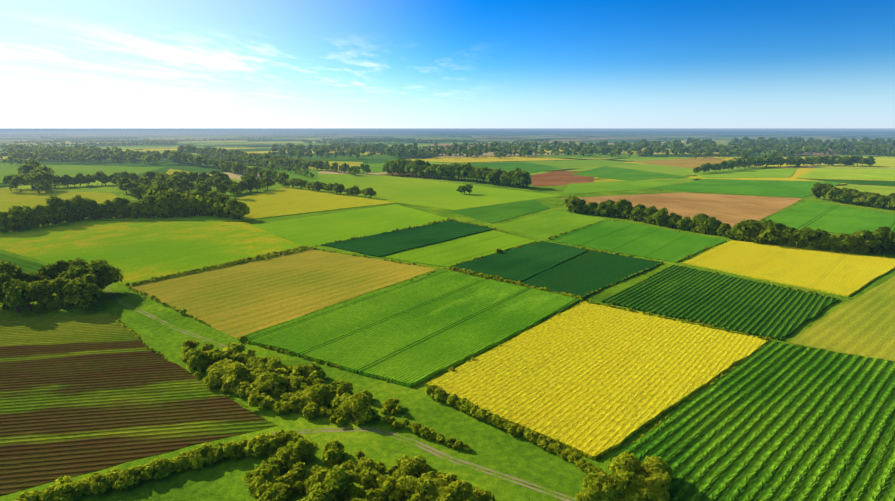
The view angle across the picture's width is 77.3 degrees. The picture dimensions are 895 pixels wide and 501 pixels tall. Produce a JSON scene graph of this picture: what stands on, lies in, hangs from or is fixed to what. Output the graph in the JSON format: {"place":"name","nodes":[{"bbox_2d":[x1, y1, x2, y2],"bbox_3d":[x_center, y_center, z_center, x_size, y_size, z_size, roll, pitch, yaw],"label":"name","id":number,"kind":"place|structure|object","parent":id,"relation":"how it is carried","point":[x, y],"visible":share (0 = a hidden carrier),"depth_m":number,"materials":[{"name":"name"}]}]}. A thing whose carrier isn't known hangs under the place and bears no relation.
{"place":"outdoors","nodes":[
{"label":"outdoors","id":0,"kind":"place"},
{"bbox_2d":[0,253,44,273],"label":"field","id":1,"kind":"structure","parent":0,"point":[28,266],"depth_m":423.30,"materials":[{"name":"green plant"}]},
{"bbox_2d":[0,313,276,495],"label":"field","id":2,"kind":"structure","parent":0,"point":[84,394],"depth_m":208.86,"materials":[{"name":"brown soil"}]},
{"bbox_2d":[40,213,242,225],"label":"field","id":3,"kind":"structure","parent":0,"point":[197,217],"depth_m":634.08,"materials":[{"name":"green plant"}]},
{"bbox_2d":[0,221,301,285],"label":"field","id":4,"kind":"structure","parent":0,"point":[134,251],"depth_m":492.23,"materials":[{"name":"green plant"}]},
{"bbox_2d":[129,249,435,337],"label":"field","id":5,"kind":"structure","parent":0,"point":[239,300],"depth_m":362.77,"materials":[{"name":"yellow plant"}]},
{"bbox_2d":[236,187,395,219],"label":"field","id":6,"kind":"structure","parent":0,"point":[284,201],"depth_m":765.54,"materials":[{"name":"yellow plant"}]},
{"bbox_2d":[308,161,362,171],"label":"field","id":7,"kind":"structure","parent":0,"point":[340,163],"depth_m":1606.31,"materials":[{"name":"plant"}]},
{"bbox_2d":[251,204,446,247],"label":"field","id":8,"kind":"structure","parent":0,"point":[313,231],"depth_m":593.98,"materials":[{"name":"green plant"}]},
{"bbox_2d":[359,163,431,172],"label":"field","id":9,"kind":"structure","parent":0,"point":[375,167],"depth_m":1447.34,"materials":[{"name":"green plant"}]},
{"bbox_2d":[321,220,492,256],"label":"field","id":10,"kind":"structure","parent":0,"point":[385,244],"depth_m":515.83,"materials":[{"name":"green plant"}]},
{"bbox_2d":[240,269,579,386],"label":"field","id":11,"kind":"structure","parent":0,"point":[415,331],"depth_m":286.94,"materials":[{"name":"green plant"}]},
{"bbox_2d":[289,173,560,209],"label":"field","id":12,"kind":"structure","parent":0,"point":[430,193],"depth_m":889.05,"materials":[{"name":"green plant"}]},
{"bbox_2d":[0,128,894,500],"bbox_3d":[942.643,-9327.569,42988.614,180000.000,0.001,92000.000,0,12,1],"label":"ground","id":13,"kind":"structure","parent":0,"point":[496,448],"depth_m":320.81,"materials":[{"name":"green plant"}]},
{"bbox_2d":[0,188,118,212],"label":"field","id":14,"kind":"structure","parent":13,"relation":"on","point":[9,198],"depth_m":836.36,"materials":[{"name":"plant"}]},
{"bbox_2d":[0,163,164,182],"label":"field","id":15,"kind":"structure","parent":13,"relation":"on","point":[7,169],"depth_m":1377.78,"materials":[{"name":"green plant"}]},
{"bbox_2d":[166,169,235,179],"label":"field","id":16,"kind":"structure","parent":13,"relation":"on","point":[170,171],"depth_m":1312.02,"materials":[{"name":"green plant"}]},
{"bbox_2d":[246,166,317,182],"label":"field grass","id":17,"kind":"structure","parent":13,"relation":"on","point":[299,175],"depth_m":1230.16,"materials":[{"name":"green plant"}]},
{"bbox_2d":[105,287,575,500],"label":"tracks","id":18,"kind":"object","parent":13,"relation":"on","point":[429,447],"visible":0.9,"depth_m":184.30},
{"bbox_2d":[380,173,432,177],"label":"field","id":19,"kind":"structure","parent":13,"relation":"on","point":[406,175],"depth_m":1204.76,"materials":[{"name":"green plant"}]},
{"bbox_2d":[0,132,894,192],"bbox_3d":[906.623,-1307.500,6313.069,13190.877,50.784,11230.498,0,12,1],"label":"trees","id":20,"kind":"object","parent":13,"relation":"on","point":[34,174],"visible":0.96,"depth_m":1875.91,"materials":[{"name":"green plant"}]},
{"bbox_2d":[0,170,894,312],"bbox_3d":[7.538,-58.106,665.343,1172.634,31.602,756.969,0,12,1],"label":"trees","id":21,"kind":"object","parent":13,"relation":"on","point":[82,283],"visible":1,"depth_m":583.12,"materials":[{"name":"green plant"}]},
{"bbox_2d":[12,218,890,500],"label":"shrubs","id":22,"kind":"object","parent":13,"relation":"on","point":[650,479],"visible":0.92,"depth_m":172.86,"materials":[{"name":"green plant"}]},
{"bbox_2d":[426,143,489,149],"bbox_3d":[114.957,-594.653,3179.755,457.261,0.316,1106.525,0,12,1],"label":"tan field","id":23,"kind":"structure","parent":13,"relation":"on","point":[444,145],"depth_m":3244.80,"materials":[{"name":"plant"}]},
{"bbox_2d":[451,200,549,223],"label":"field","id":24,"kind":"structure","parent":13,"relation":"on","point":[491,214],"depth_m":694.21,"materials":[{"name":"green plant"}]},
{"bbox_2d":[498,210,605,239],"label":"field","id":25,"kind":"structure","parent":13,"relation":"on","point":[544,225],"depth_m":600.54,"materials":[{"name":"green plant"}]},
{"bbox_2d":[715,157,817,166],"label":"field","id":26,"kind":"structure","parent":13,"relation":"on","point":[731,158],"depth_m":1560.43,"materials":[{"name":"green plant"}]},
{"bbox_2d":[797,178,894,185],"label":"field","id":27,"kind":"structure","parent":13,"relation":"on","point":[875,182],"depth_m":1067.71,"materials":[{"name":"green plant"}]},
{"bbox_2d":[817,157,894,167],"bbox_3d":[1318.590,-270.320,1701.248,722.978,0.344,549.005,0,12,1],"label":"field","id":28,"kind":"structure","parent":13,"relation":"on","point":[885,162],"depth_m":1523.55,"materials":[{"name":"plant"}]},
{"bbox_2d":[0,0,894,127],"label":"sky","id":29,"kind":"structure","parent":0,"point":[64,63],"materials":[{"name":"blue"}]},
{"bbox_2d":[383,230,535,266],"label":"field","id":30,"kind":"structure","parent":0,"point":[453,252],"depth_m":471.11,"materials":[{"name":"green plant"}]},
{"bbox_2d":[454,162,560,173],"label":"field","id":31,"kind":"structure","parent":0,"point":[530,168],"depth_m":1483.90,"materials":[{"name":"green plant"}]},
{"bbox_2d":[451,241,587,281],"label":"field","id":32,"kind":"structure","parent":0,"point":[524,263],"depth_m":430.39,"materials":[{"name":"green plant"}]},
{"bbox_2d":[530,171,593,185],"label":"brown field","id":33,"kind":"structure","parent":0,"point":[553,178],"depth_m":1135.07,"materials":[{"name":"brown soil"}]},
{"bbox_2d":[522,251,662,297],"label":"field","id":34,"kind":"structure","parent":0,"point":[589,272],"depth_m":392.72,"materials":[{"name":"green plant"}]},
{"bbox_2d":[426,302,767,459],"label":"field","id":35,"kind":"structure","parent":0,"point":[591,380],"depth_m":232.77,"materials":[{"name":"yellow plant"}]},
{"bbox_2d":[571,166,686,180],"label":"field","id":36,"kind":"structure","parent":0,"point":[615,173],"depth_m":1229.91,"materials":[{"name":"green plant"}]},
{"bbox_2d":[562,177,702,193],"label":"field","id":37,"kind":"structure","parent":0,"point":[575,188],"depth_m":995.77,"materials":[{"name":"green plant"}]},
{"bbox_2d":[547,219,726,262],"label":"field","id":38,"kind":"structure","parent":0,"point":[640,240],"depth_m":508.24,"materials":[{"name":"green plant"}]},
{"bbox_2d":[633,157,726,168],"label":"field","id":39,"kind":"structure","parent":0,"point":[692,163],"depth_m":1655.16,"materials":[{"name":"plant"}]},
{"bbox_2d":[559,192,802,226],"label":"field","id":40,"kind":"structure","parent":0,"point":[732,210],"depth_m":760.26,"materials":[{"name":"brown soil"}]},
{"bbox_2d":[602,264,837,340],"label":"field","id":41,"kind":"structure","parent":0,"point":[749,307],"depth_m":328.52,"materials":[{"name":"green plant"}]},
{"bbox_2d":[684,168,797,177],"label":"field","id":42,"kind":"structure","parent":0,"point":[761,173],"depth_m":1256.77,"materials":[{"name":"green plant"}]},
{"bbox_2d":[647,179,840,197],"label":"field","id":43,"kind":"structure","parent":0,"point":[798,189],"depth_m":961.50,"materials":[{"name":"green plant"}]},
{"bbox_2d":[609,341,894,500],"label":"field","id":44,"kind":"structure","parent":0,"point":[774,421],"depth_m":186.52,"materials":[{"name":"green plant"}]},
{"bbox_2d":[683,240,894,296],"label":"field","id":45,"kind":"structure","parent":0,"point":[843,274],"depth_m":414.79,"materials":[{"name":"yellow plant"}]},
{"bbox_2d":[765,200,894,233],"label":"field","id":46,"kind":"structure","parent":0,"point":[829,218],"depth_m":632.31,"materials":[{"name":"green plant"}]},
{"bbox_2d":[788,276,894,360],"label":"field","id":47,"kind":"structure","parent":0,"point":[863,324],"depth_m":286.44,"materials":[{"name":"yellow plant"}]},
{"bbox_2d":[797,168,894,180],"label":"field","id":48,"kind":"structure","parent":0,"point":[861,173],"depth_m":1257.02,"materials":[{"name":"green plant"}]},
{"bbox_2d":[840,184,894,195],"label":"field","id":49,"kind":"structure","parent":0,"point":[884,190],"depth_m":945.58,"materials":[{"name":"green plant"}]}
]}

